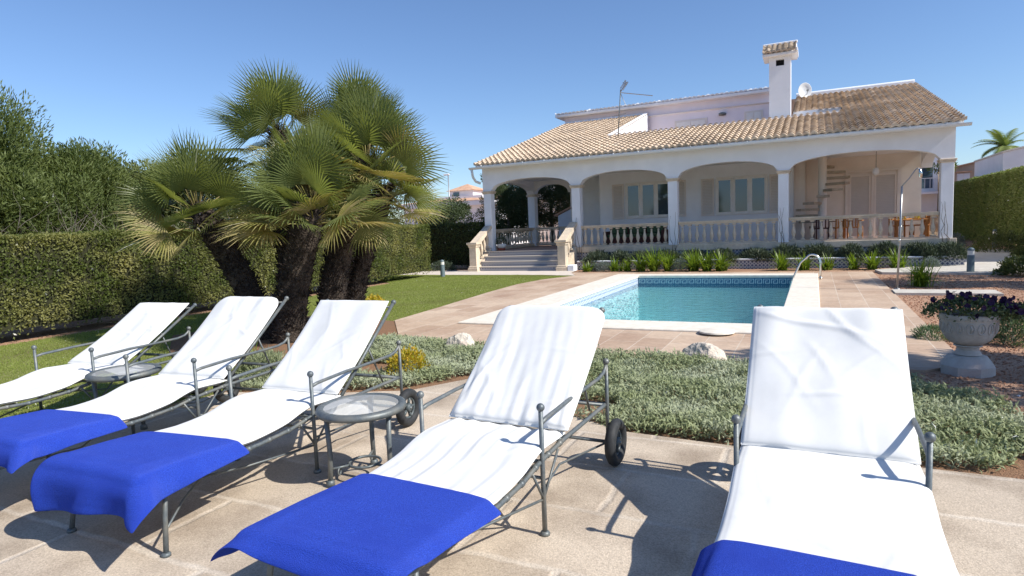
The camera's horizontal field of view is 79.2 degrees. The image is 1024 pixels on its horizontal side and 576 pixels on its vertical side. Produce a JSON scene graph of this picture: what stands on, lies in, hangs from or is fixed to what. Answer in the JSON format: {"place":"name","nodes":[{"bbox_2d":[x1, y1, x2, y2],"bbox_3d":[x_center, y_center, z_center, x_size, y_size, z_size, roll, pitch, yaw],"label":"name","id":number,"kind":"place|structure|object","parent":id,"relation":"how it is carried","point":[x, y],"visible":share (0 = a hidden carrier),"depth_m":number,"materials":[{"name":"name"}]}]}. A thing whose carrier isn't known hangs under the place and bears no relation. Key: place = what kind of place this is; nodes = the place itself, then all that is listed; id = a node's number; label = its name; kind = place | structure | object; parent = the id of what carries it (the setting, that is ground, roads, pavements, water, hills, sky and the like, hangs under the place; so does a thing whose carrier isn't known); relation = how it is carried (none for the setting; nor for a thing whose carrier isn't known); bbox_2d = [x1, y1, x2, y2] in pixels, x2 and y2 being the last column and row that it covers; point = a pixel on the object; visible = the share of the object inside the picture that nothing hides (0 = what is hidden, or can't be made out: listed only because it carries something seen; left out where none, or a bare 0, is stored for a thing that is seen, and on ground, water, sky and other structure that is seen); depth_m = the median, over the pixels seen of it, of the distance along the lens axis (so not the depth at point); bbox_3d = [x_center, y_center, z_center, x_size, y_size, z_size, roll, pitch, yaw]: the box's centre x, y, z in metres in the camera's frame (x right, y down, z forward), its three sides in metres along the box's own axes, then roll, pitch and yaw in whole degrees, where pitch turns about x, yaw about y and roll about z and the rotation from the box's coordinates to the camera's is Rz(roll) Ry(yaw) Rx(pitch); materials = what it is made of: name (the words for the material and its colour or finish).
{"place":"outdoors","nodes":[
{"label":"outdoors","id":0,"kind":"place"},
{"bbox_2d":[0,274,572,418],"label":"lawn","id":1,"kind":"structure","parent":0,"point":[101,386],"depth_m":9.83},
{"bbox_2d":[0,379,1023,575],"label":"patio","id":2,"kind":"structure","parent":0,"point":[651,505],"depth_m":3.43,"materials":[{"name":"stone"}]},
{"bbox_2d":[0,302,207,417],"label":"sun lounger","id":3,"kind":"object","parent":2,"relation":"on","point":[136,330],"visible":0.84,"depth_m":5.78,"materials":[{"name":"fabric"}]},
{"bbox_2d":[84,363,161,429],"bbox_3d":[-3.322,0.947,5.337,0.568,0.494,0.568,-2,6,6],"label":"side table","id":4,"kind":"object","parent":2,"relation":"on","point":[93,377],"visible":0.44,"depth_m":5.22,"materials":[{"name":"grey metal"}]},
{"bbox_2d":[0,296,289,469],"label":"sun lounger","id":5,"kind":"object","parent":2,"relation":"on","point":[230,330],"visible":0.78,"depth_m":5.14,"materials":[{"name":"fabric"}]},
{"bbox_2d":[0,409,126,473],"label":"towel","id":6,"kind":"object","parent":5,"relation":"on","point":[25,438],"visible":1,"depth_m":3.83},
{"bbox_2d":[67,299,418,558],"bbox_3d":[-1.660,0.715,4.213,0.910,1.038,2.378,0,6,24],"label":"sun lounger","id":7,"kind":"object","parent":2,"relation":"on","point":[315,367],"visible":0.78,"depth_m":4.50,"materials":[{"name":"fabric"}]},
{"bbox_2d":[30,431,249,532],"bbox_3d":[-2.005,1.001,3.347,0.940,0.276,0.753,0,6,24],"label":"towel","id":8,"kind":"object","parent":7,"relation":"on","point":[133,480],"visible":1,"depth_m":3.17,"materials":[{"name":"fabric"}]},
{"bbox_2d":[315,393,406,487],"bbox_3d":[-0.952,0.983,3.971,0.568,0.494,0.568,-2,6,6],"label":"side table","id":9,"kind":"object","parent":2,"relation":"on","point":[370,417],"visible":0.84,"depth_m":3.87,"materials":[{"name":"grey metal"}]},
{"bbox_2d":[267,305,626,575],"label":"sun lounger","id":10,"kind":"object","parent":2,"relation":"on","point":[531,368],"visible":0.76,"depth_m":3.54,"materials":[{"name":"fabric"}]},
{"bbox_2d":[211,473,500,575],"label":"towel","id":11,"kind":"object","parent":10,"relation":"on","point":[365,524],"visible":1,"depth_m":2.36,"materials":[{"name":"fabric"}]},
{"bbox_2d":[714,304,959,575],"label":"sun lounger","id":12,"kind":"object","parent":2,"relation":"on","point":[827,460],"visible":0.93,"depth_m":2.83,"materials":[{"name":"fabric"}]},
{"bbox_2d":[691,540,915,575],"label":"towel","id":13,"kind":"object","parent":12,"relation":"on","point":[728,558],"visible":1,"depth_m":2.02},
{"bbox_2d":[0,237,1023,407],"bbox_3d":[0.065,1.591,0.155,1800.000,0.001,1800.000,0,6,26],"label":"ground","id":14,"kind":"structure","parent":0,"point":[39,332],"depth_m":11.73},
{"bbox_2d":[0,79,104,234],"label":"pine tree","id":15,"kind":"object","parent":14,"relation":"on","point":[16,132],"visible":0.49,"depth_m":14.72,"materials":[{"name":"green plant"}]},
{"bbox_2d":[0,138,104,234],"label":"pine tree","id":16,"kind":"object","parent":14,"relation":"on","point":[27,216],"visible":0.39,"depth_m":14.79,"materials":[{"name":"green plant"}]},
{"bbox_2d":[14,192,113,233],"bbox_3d":[-10.448,-1.147,14.489,1.809,2.343,1.913,-4,6,-15],"label":"bare shrub","id":17,"kind":"object","parent":14,"relation":"on","point":[75,225],"visible":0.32,"depth_m":14.18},
{"bbox_2d":[0,135,145,239],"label":"pine tree","id":18,"kind":"object","parent":14,"relation":"on","point":[105,162],"visible":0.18,"depth_m":16.33,"materials":[{"name":"green plant"}]},
{"bbox_2d":[78,154,194,230],"bbox_3d":[-11.435,-1.853,18.651,4.114,4.420,4.560,-3,6,-2],"label":"evergreen tree","id":19,"kind":"object","parent":14,"relation":"on","point":[180,225],"visible":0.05,"depth_m":18.27,"materials":[{"name":"green plant"}]},
{"bbox_2d":[129,162,241,227],"bbox_3d":[-10.726,-1.997,20.109,3.316,4.365,3.864,-2,6,5],"label":"evergreen tree","id":20,"kind":"object","parent":14,"relation":"on","point":[181,206],"visible":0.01,"depth_m":19.29,"materials":[{"name":"green plant"}]},
{"bbox_2d":[0,223,431,339],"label":"hedge","id":21,"kind":"object","parent":14,"relation":"on","point":[51,278],"visible":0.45,"depth_m":11.97,"materials":[{"name":"green plant"}]},
{"bbox_2d":[366,180,417,224],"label":"evergreen tree","id":22,"kind":"object","parent":14,"relation":"on","point":[400,197],"visible":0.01,"depth_m":29.39,"materials":[{"name":"green plant"}]},
{"bbox_2d":[429,259,456,270],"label":"feathery bush","id":23,"kind":"object","parent":14,"relation":"on","point":[437,263],"visible":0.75,"depth_m":24.53,"materials":[{"name":"green plant"}]},
{"bbox_2d":[405,220,485,267],"bbox_3d":[-3.589,-1.776,26.250,5.690,1.978,1.215,0,6,26],"label":"hedge","id":24,"kind":"object","parent":14,"relation":"on","point":[449,241],"visible":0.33,"depth_m":25.20,"materials":[{"name":"green plant"}]},
{"bbox_2d":[415,194,477,224],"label":"evergreen tree","id":25,"kind":"object","parent":14,"relation":"on","point":[460,210],"visible":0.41,"depth_m":31.33,"materials":[{"name":"green plant"}]},
{"bbox_2d":[398,184,528,243],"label":"neighbour villa","id":26,"kind":"object","parent":14,"relation":"on","point":[471,194],"visible":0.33,"depth_m":54.72,"materials":[{"name":"white paint"}]},
{"bbox_2d":[401,270,575,275],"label":"terrace slab","id":27,"kind":"structure","parent":14,"relation":"on","point":[503,273],"depth_m":21.97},
{"bbox_2d":[474,173,541,245],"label":"olive tree","id":28,"kind":"object","parent":14,"relation":"on","point":[510,205],"visible":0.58,"depth_m":33.84,"materials":[{"name":"green plant"}]},
{"bbox_2d":[520,184,570,241],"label":"olive tree","id":29,"kind":"object","parent":14,"relation":"on","point":[548,196],"visible":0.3,"depth_m":35.48,"materials":[{"name":"green plant"}]},
{"bbox_2d":[554,206,570,235],"bbox_3d":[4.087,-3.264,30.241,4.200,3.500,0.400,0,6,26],"label":"garden shed","id":30,"kind":"structure","parent":14,"relation":"on","point":[564,217],"depth_m":30.78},
{"bbox_2d":[170,316,1023,478],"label":"planting bed","id":31,"kind":"object","parent":14,"relation":"on","point":[1011,471],"visible":0.1,"depth_m":5.13,"materials":[{"name":"soil"}]},
{"bbox_2d":[109,125,277,339],"bbox_3d":[-5.024,-0.798,10.020,2.646,3.570,2.612,0,6,26],"label":"fan palm","id":32,"kind":"object","parent":31,"relation":"on","point":[194,171],"visible":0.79,"depth_m":9.59,"materials":[{"name":"plant"}]},
{"bbox_2d":[235,345,285,382],"bbox_3d":[-2.822,0.860,7.016,0.746,0.410,0.837,0,6,24],"label":"feathery bush","id":33,"kind":"object","parent":31,"relation":"on","point":[277,356],"visible":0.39,"depth_m":6.91,"materials":[{"name":"green plant"}]},
{"bbox_2d":[197,58,334,285],"bbox_3d":[-3.926,-1.544,10.783,2.650,4.717,2.848,0,6,26],"label":"fan palm","id":34,"kind":"object","parent":31,"relation":"on","point":[271,100],"visible":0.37,"depth_m":10.15,"materials":[{"name":"plant"}]},
{"bbox_2d":[213,113,403,343],"bbox_3d":[-2.801,-0.740,8.816,2.570,3.499,2.635,0,6,26],"label":"fan palm","id":35,"kind":"object","parent":31,"relation":"on","point":[304,159],"visible":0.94,"depth_m":8.54,"materials":[{"name":"plant"}]},
{"bbox_2d":[289,58,432,252],"bbox_3d":[-2.564,-1.567,10.801,2.280,4.683,2.364,0,6,26],"label":"fan palm","id":36,"kind":"object","parent":31,"relation":"on","point":[361,81],"visible":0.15,"depth_m":10.41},
{"bbox_2d":[290,79,452,305],"bbox_3d":[-2.236,-1.158,9.650,2.549,4.105,2.420,-5,6,-22],"label":"fan palm","id":37,"kind":"object","parent":31,"relation":"on","point":[360,124],"visible":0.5,"depth_m":9.35,"materials":[{"name":"plant"}]},
{"bbox_2d":[322,136,451,299],"bbox_3d":[-2.061,-0.803,10.161,2.246,3.269,2.202,0,6,26],"label":"fan palm","id":38,"kind":"object","parent":31,"relation":"on","point":[357,286],"visible":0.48,"depth_m":10.14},
{"bbox_2d":[383,344,433,378],"bbox_3d":[-1.151,0.819,6.872,0.572,0.384,0.593,0,6,21],"label":"golden shrub","id":39,"kind":"object","parent":31,"relation":"on","point":[408,353],"visible":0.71,"depth_m":6.79,"materials":[{"name":"yellow plant"}]},
{"bbox_2d":[446,332,474,347],"bbox_3d":[-0.672,0.748,8.022,0.376,0.335,0.268,-2,6,6],"label":"rock","id":40,"kind":"object","parent":31,"relation":"on","point":[463,339],"visible":0.49,"depth_m":7.97,"materials":[{"name":"stone"}]},
{"bbox_2d":[240,332,1023,473],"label":"ground cover","id":41,"kind":"object","parent":31,"relation":"on","point":[993,425],"visible":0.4,"depth_m":5.23,"materials":[{"name":"green plant"}]},
{"bbox_2d":[682,342,726,368],"bbox_3d":[2.131,0.756,6.818,0.489,0.316,0.332,7,11,59],"label":"rock","id":42,"kind":"object","parent":31,"relation":"on","point":[712,350],"visible":0.52,"depth_m":6.70,"materials":[{"name":"stone"}]},
{"bbox_2d":[596,261,610,271],"bbox_3d":[3.108,-0.751,21.016,0.642,0.419,0.645,-6,7,-32],"label":"santolina","id":43,"kind":"object","parent":14,"relation":"on","point":[602,266],"visible":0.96,"depth_m":20.90,"materials":[{"name":"green plant"}]},
{"bbox_2d":[605,256,620,271],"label":"agapanthus","id":44,"kind":"object","parent":14,"relation":"on","point":[614,267],"visible":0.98,"depth_m":20.76,"materials":[{"name":"green plant"}]},
{"bbox_2d":[626,251,651,271],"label":"agapanthus","id":45,"kind":"object","parent":14,"relation":"on","point":[640,268],"visible":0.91,"depth_m":20.25,"materials":[{"name":"green plant"}]},
{"bbox_2d":[631,249,656,261],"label":"juniper","id":46,"kind":"object","parent":14,"relation":"on","point":[641,253],"visible":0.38,"depth_m":21.24,"materials":[{"name":"green plant"}]},
{"bbox_2d":[634,247,664,271],"bbox_3d":[4.511,-1.008,20.209,1.413,0.921,1.459,-4,6,-18],"label":"agapanthus","id":47,"kind":"object","parent":14,"relation":"on","point":[653,264],"visible":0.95,"depth_m":20.00,"materials":[{"name":"green plant"}]},
{"bbox_2d":[659,247,682,270],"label":"agapanthus","id":48,"kind":"object","parent":14,"relation":"on","point":[668,262],"visible":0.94,"depth_m":19.86,"materials":[{"name":"green plant"}]},
{"bbox_2d":[395,271,953,372],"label":"pool deck","id":49,"kind":"structure","parent":14,"relation":"on","point":[865,289],"depth_m":10.70,"materials":[{"name":"stone"}]},
{"bbox_2d":[458,273,819,333],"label":"swimming pool","id":50,"kind":"structure","parent":49,"relation":"in","point":[803,290],"depth_m":16.71,"materials":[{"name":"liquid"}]},
{"bbox_2d":[585,284,789,323],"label":"water","id":51,"kind":"structure","parent":50,"relation":"in","point":[650,288],"depth_m":14.42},
{"bbox_2d":[789,254,822,287],"bbox_3d":[7.306,-0.371,15.413,0.782,0.968,0.097,0,6,26],"label":"pool handrail","id":52,"kind":"object","parent":50,"relation":"attached to","point":[820,262],"visible":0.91,"depth_m":15.30,"materials":[{"name":"silver metal"}]},
{"bbox_2d":[699,328,734,334],"bbox_3d":[2.833,0.593,8.556,0.480,0.032,0.480,0,6,26],"label":"skimmer lid","id":53,"kind":"object","parent":49,"relation":"on","point":[717,331],"visible":1,"depth_m":8.46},
{"bbox_2d":[669,256,689,270],"bbox_3d":[5.390,-0.790,19.837,0.736,0.540,0.754,-2,6,2],"label":"santolina","id":54,"kind":"object","parent":14,"relation":"on","point":[681,261],"visible":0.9,"depth_m":19.71,"materials":[{"name":"green plant"}]},
{"bbox_2d":[679,247,710,270],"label":"agapanthus","id":55,"kind":"object","parent":14,"relation":"on","point":[694,265],"visible":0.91,"depth_m":19.48,"materials":[{"name":"green plant"}]},
{"bbox_2d":[692,248,721,270],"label":"agapanthus","id":56,"kind":"object","parent":14,"relation":"on","point":[705,266],"visible":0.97,"depth_m":19.28,"materials":[{"name":"green plant"}]},
{"bbox_2d":[466,40,971,271],"bbox_3d":[8.803,-5.476,27.642,16.230,8.020,17.765,0,6,26],"label":"villa","id":57,"kind":"object","parent":14,"relation":"on","point":[738,171],"visible":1,"depth_m":22.42,"materials":[{"name":"paint"}]},
{"bbox_2d":[580,249,612,262],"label":"juniper","id":58,"kind":"object","parent":57,"relation":"on","point":[597,255],"visible":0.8,"depth_m":21.86,"materials":[{"name":"green plant"}]},
{"bbox_2d":[607,249,633,262],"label":"juniper","id":59,"kind":"object","parent":57,"relation":"on","point":[622,255],"visible":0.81,"depth_m":21.42,"materials":[{"name":"green plant"}]},
{"bbox_2d":[615,80,652,135],"bbox_3d":[4.747,-7.006,24.276,1.575,2.249,0.600,0,6,26],"label":"tv antenna","id":60,"kind":"object","parent":57,"relation":"on","point":[624,84],"visible":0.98,"depth_m":24.41,"materials":[{"name":"grey metal"}]},
{"bbox_2d":[603,226,668,244],"bbox_3d":[4.711,-1.974,23.553,2.320,0.740,0.780,0,6,26],"label":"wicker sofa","id":61,"kind":"object","parent":57,"relation":"on","point":[641,232],"visible":0.46,"depth_m":23.40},
{"bbox_2d":[625,181,667,218],"bbox_3d":[5.386,-3.478,24.461,1.870,1.420,0.049,0,6,26],"label":"window","id":62,"kind":"structure","parent":57,"relation":"in","point":[642,199],"depth_m":24.49,"materials":[{"name":"glass"}]},
{"bbox_2d":[675,248,706,259],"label":"juniper","id":63,"kind":"object","parent":57,"relation":"on","point":[703,253],"visible":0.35,"depth_m":20.46,"materials":[{"name":"green plant"}]},
{"bbox_2d":[708,247,738,261],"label":"juniper","id":64,"kind":"object","parent":57,"relation":"on","point":[734,257],"visible":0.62,"depth_m":19.94,"materials":[{"name":"green plant"}]},
{"bbox_2d":[715,174,767,215],"bbox_3d":[8.502,-3.438,22.945,1.840,1.420,0.049,0,6,26],"label":"window","id":65,"kind":"structure","parent":57,"relation":"in","point":[734,195],"depth_m":22.94,"materials":[{"name":"glass"}]},
{"bbox_2d":[737,246,770,261],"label":"juniper","id":66,"kind":"object","parent":57,"relation":"on","point":[753,253],"visible":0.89,"depth_m":19.61,"materials":[{"name":"green plant"}]},
{"bbox_2d":[763,242,800,262],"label":"juniper","id":67,"kind":"object","parent":57,"relation":"on","point":[783,248],"visible":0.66,"depth_m":19.23,"materials":[{"name":"green plant"}]},
{"bbox_2d":[798,83,811,97],"bbox_3d":[12.863,-8.665,27.158,0.416,0.684,0.442,3,8,45],"label":"satellite dish","id":68,"kind":"object","parent":57,"relation":"on","point":[805,89],"visible":0.91,"depth_m":27.20,"materials":[{"name":"white metal"}]},
{"bbox_2d":[795,241,838,257],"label":"juniper","id":69,"kind":"object","parent":57,"relation":"on","point":[820,249],"visible":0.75,"depth_m":18.87,"materials":[{"name":"green plant"}]},
{"bbox_2d":[813,219,832,238],"bbox_3d":[10.323,-1.944,20.570,0.540,0.800,0.460,-1,6,16],"label":"wicker chair","id":70,"kind":"object","parent":57,"relation":"on","point":[828,227],"visible":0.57,"depth_m":20.39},
{"bbox_2d":[833,218,851,238],"bbox_3d":[10.845,-1.952,20.426,0.540,0.800,0.460,-2,6,6],"label":"wooden chair","id":71,"kind":"object","parent":57,"relation":"on","point":[836,227],"visible":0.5,"depth_m":20.22,"materials":[{"name":"orange wood"}]},
{"bbox_2d":[837,242,865,260],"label":"juniper","id":72,"kind":"object","parent":57,"relation":"on","point":[847,249],"visible":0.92,"depth_m":18.32,"materials":[{"name":"green plant"}]},
{"bbox_2d":[842,218,863,238],"bbox_3d":[11.215,-1.960,20.357,0.460,0.800,0.540,-8,8,-44],"label":"wooden chair","id":73,"kind":"object","parent":57,"relation":"on","point":[856,223],"visible":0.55,"depth_m":20.15,"materials":[{"name":"orange wood"}]},
{"bbox_2d":[865,240,910,260],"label":"juniper","id":74,"kind":"object","parent":57,"relation":"on","point":[889,246],"visible":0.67,"depth_m":18.07,"materials":[{"name":"green plant"}]},
{"bbox_2d":[888,216,911,237],"bbox_3d":[12.295,-1.931,19.609,0.460,0.800,0.540,-6,7,-34],"label":"wooden chair","id":75,"kind":"object","parent":57,"relation":"on","point":[903,223],"visible":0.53,"depth_m":19.44,"materials":[{"name":"orange wood"}]},
{"bbox_2d":[893,219,928,236],"bbox_3d":[12.369,-1.815,19.205,0.880,0.640,0.600,0,6,26],"label":"wooden table","id":76,"kind":"object","parent":57,"relation":"on","point":[924,233],"visible":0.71,"depth_m":19.09,"materials":[{"name":"orange wood"}]},
{"bbox_2d":[905,241,944,259],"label":"juniper","id":77,"kind":"object","parent":57,"relation":"on","point":[917,248],"visible":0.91,"depth_m":17.59,"materials":[{"name":"green plant"}]},
{"bbox_2d":[930,239,967,261],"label":"juniper","id":78,"kind":"object","parent":57,"relation":"on","point":[950,248],"visible":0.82,"depth_m":17.22,"materials":[{"name":"green plant"}]},
{"bbox_2d":[701,248,742,270],"bbox_3d":[6.497,-0.919,19.181,1.360,0.783,1.338,-1,6,14],"label":"agapanthus","id":79,"kind":"object","parent":14,"relation":"on","point":[720,264],"visible":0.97,"depth_m":19.15,"materials":[{"name":"green plant"}]},
{"bbox_2d":[769,251,801,270],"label":"agapanthus","id":80,"kind":"object","parent":14,"relation":"on","point":[782,264],"visible":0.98,"depth_m":18.44,"materials":[{"name":"green plant"}]},
{"bbox_2d":[791,251,814,270],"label":"agapanthus","id":81,"kind":"object","parent":14,"relation":"on","point":[805,265],"visible":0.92,"depth_m":18.21,"materials":[{"name":"green plant"}]},
{"bbox_2d":[812,253,840,269],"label":"agapanthus","id":82,"kind":"object","parent":14,"relation":"on","point":[827,265],"visible":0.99,"depth_m":17.96,"materials":[{"name":"green plant"}]},
{"bbox_2d":[844,252,862,269],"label":"agapanthus","id":83,"kind":"object","parent":14,"relation":"on","point":[853,266],"visible":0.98,"depth_m":17.74,"materials":[{"name":"green plant"}]},
{"bbox_2d":[860,248,890,269],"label":"agapanthus","id":84,"kind":"object","parent":14,"relation":"on","point":[872,263],"visible":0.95,"depth_m":17.49,"materials":[{"name":"green plant"}]},
{"bbox_2d":[881,248,912,267],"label":"agapanthus","id":85,"kind":"object","parent":14,"relation":"on","point":[894,259],"visible":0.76,"depth_m":17.20,"materials":[{"name":"green plant"}]},
{"bbox_2d":[894,168,922,288],"bbox_3d":[7.954,-1.179,12.424,0.454,2.431,0.182,0,6,26],"label":"outdoor shower","id":86,"kind":"object","parent":14,"relation":"on","point":[920,172],"visible":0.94,"depth_m":12.49,"materials":[{"name":"silver metal"}]},
{"bbox_2d":[891,257,955,286],"bbox_3d":[8.734,-0.354,13.128,1.179,0.650,1.152,-2,6,3],"label":"agapanthus","id":87,"kind":"object","parent":14,"relation":"on","point":[919,277],"visible":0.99,"depth_m":13.08,"materials":[{"name":"green plant"}]},
{"bbox_2d":[910,323,950,341],"bbox_3d":[5.254,0.546,7.702,0.537,0.286,0.532,-7,7,-41],"label":"feathery bush","id":88,"kind":"object","parent":14,"relation":"on","point":[922,332],"visible":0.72,"depth_m":7.67,"materials":[{"name":"green plant"}]},
{"bbox_2d":[920,256,940,266],"bbox_3d":[11.572,-0.701,17.102,0.565,0.385,0.590,-7,7,-37],"label":"santolina","id":89,"kind":"object","parent":14,"relation":"on","point":[927,260],"visible":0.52,"depth_m":17.00,"materials":[{"name":"green plant"}]},
{"bbox_2d":[878,274,1023,477],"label":"gravel","id":90,"kind":"structure","parent":14,"relation":"on","point":[985,349],"depth_m":9.29,"materials":[{"name":"gravel"}]},
{"bbox_2d":[938,310,1000,378],"bbox_3d":[4.462,0.539,6.053,0.497,0.592,0.495,1,7,32],"label":"stone urn","id":91,"kind":"object","parent":14,"relation":"on","point":[967,338],"visible":0.88,"depth_m":5.92,"materials":[{"name":"stone"}]},
{"bbox_2d":[920,290,1023,326],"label":"petunia","id":92,"kind":"object","parent":91,"relation":"in","point":[1009,307],"visible":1,"depth_m":5.89,"materials":[{"name":"purple plant"}]},
{"bbox_2d":[966,247,974,271],"bbox_3d":[11.288,-0.668,15.223,0.164,0.660,0.164,0,6,26],"label":"bollard light","id":93,"kind":"object","parent":14,"relation":"on","point":[970,259],"visible":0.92,"depth_m":15.17,"materials":[{"name":"grey metal"}]},
{"bbox_2d":[953,165,1023,245],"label":"hedge","id":94,"kind":"object","parent":14,"relation":"on","point":[985,205],"visible":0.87,"depth_m":27.00,"materials":[{"name":"green plant"}]},
{"bbox_2d":[972,128,1023,157],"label":"date palm","id":95,"kind":"object","parent":14,"relation":"on","point":[1002,143],"visible":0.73,"depth_m":32.74,"materials":[{"name":"green plant"}]},
{"bbox_2d":[974,146,1023,176],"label":"white building","id":96,"kind":"structure","parent":14,"relation":"on","point":[1004,160],"depth_m":30.53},
{"bbox_2d":[989,254,1023,276],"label":"shrub","id":97,"kind":"object","parent":14,"relation":"on","point":[1012,265],"visible":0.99,"depth_m":14.50,"materials":[{"name":"green plant"}]},
{"bbox_2d":[990,299,1023,348],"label":"feathery bush","id":98,"kind":"object","parent":14,"relation":"on","point":[1017,330],"visible":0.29,"depth_m":7.18,"materials":[{"name":"green plant"}]},
{"bbox_2d":[0,0,1023,225],"label":"sky","id":99,"kind":"structure","parent":0,"point":[487,78],"materials":[{"name":"blue"}]},
{"bbox_2d":[496,186,560,242],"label":"flat building","id":100,"kind":"structure","parent":0,"point":[548,233],"depth_m":59.25,"materials":[{"name":"paint"}]},
{"bbox_2d":[920,157,938,234],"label":"balcony building","id":101,"kind":"structure","parent":0,"point":[929,191],"depth_m":41.47,"materials":[{"name":"white paint"}]},
{"bbox_2d":[892,289,1003,295],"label":"shower path","id":102,"kind":"structure","parent":0,"point":[931,292],"depth_m":11.79,"materials":[{"name":"stone"}]},
{"bbox_2d":[875,249,1023,274],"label":"stone path","id":103,"kind":"structure","parent":0,"point":[985,263],"depth_m":16.56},
{"bbox_2d":[964,228,1023,252],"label":"shrub","id":104,"kind":"object","parent":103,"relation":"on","point":[986,239],"visible":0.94,"depth_m":21.89,"materials":[{"name":"green plant"}]},
{"bbox_2d":[1008,245,1023,255],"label":"shrub","id":105,"kind":"object","parent":103,"relation":"on","point":[1019,250],"visible":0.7,"depth_m":19.42,"materials":[{"name":"green plant"}]},
{"bbox_2d":[937,162,974,217],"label":"beige house","id":106,"kind":"structure","parent":0,"point":[964,171],"depth_m":38.94,"materials":[{"name":"white paint"}]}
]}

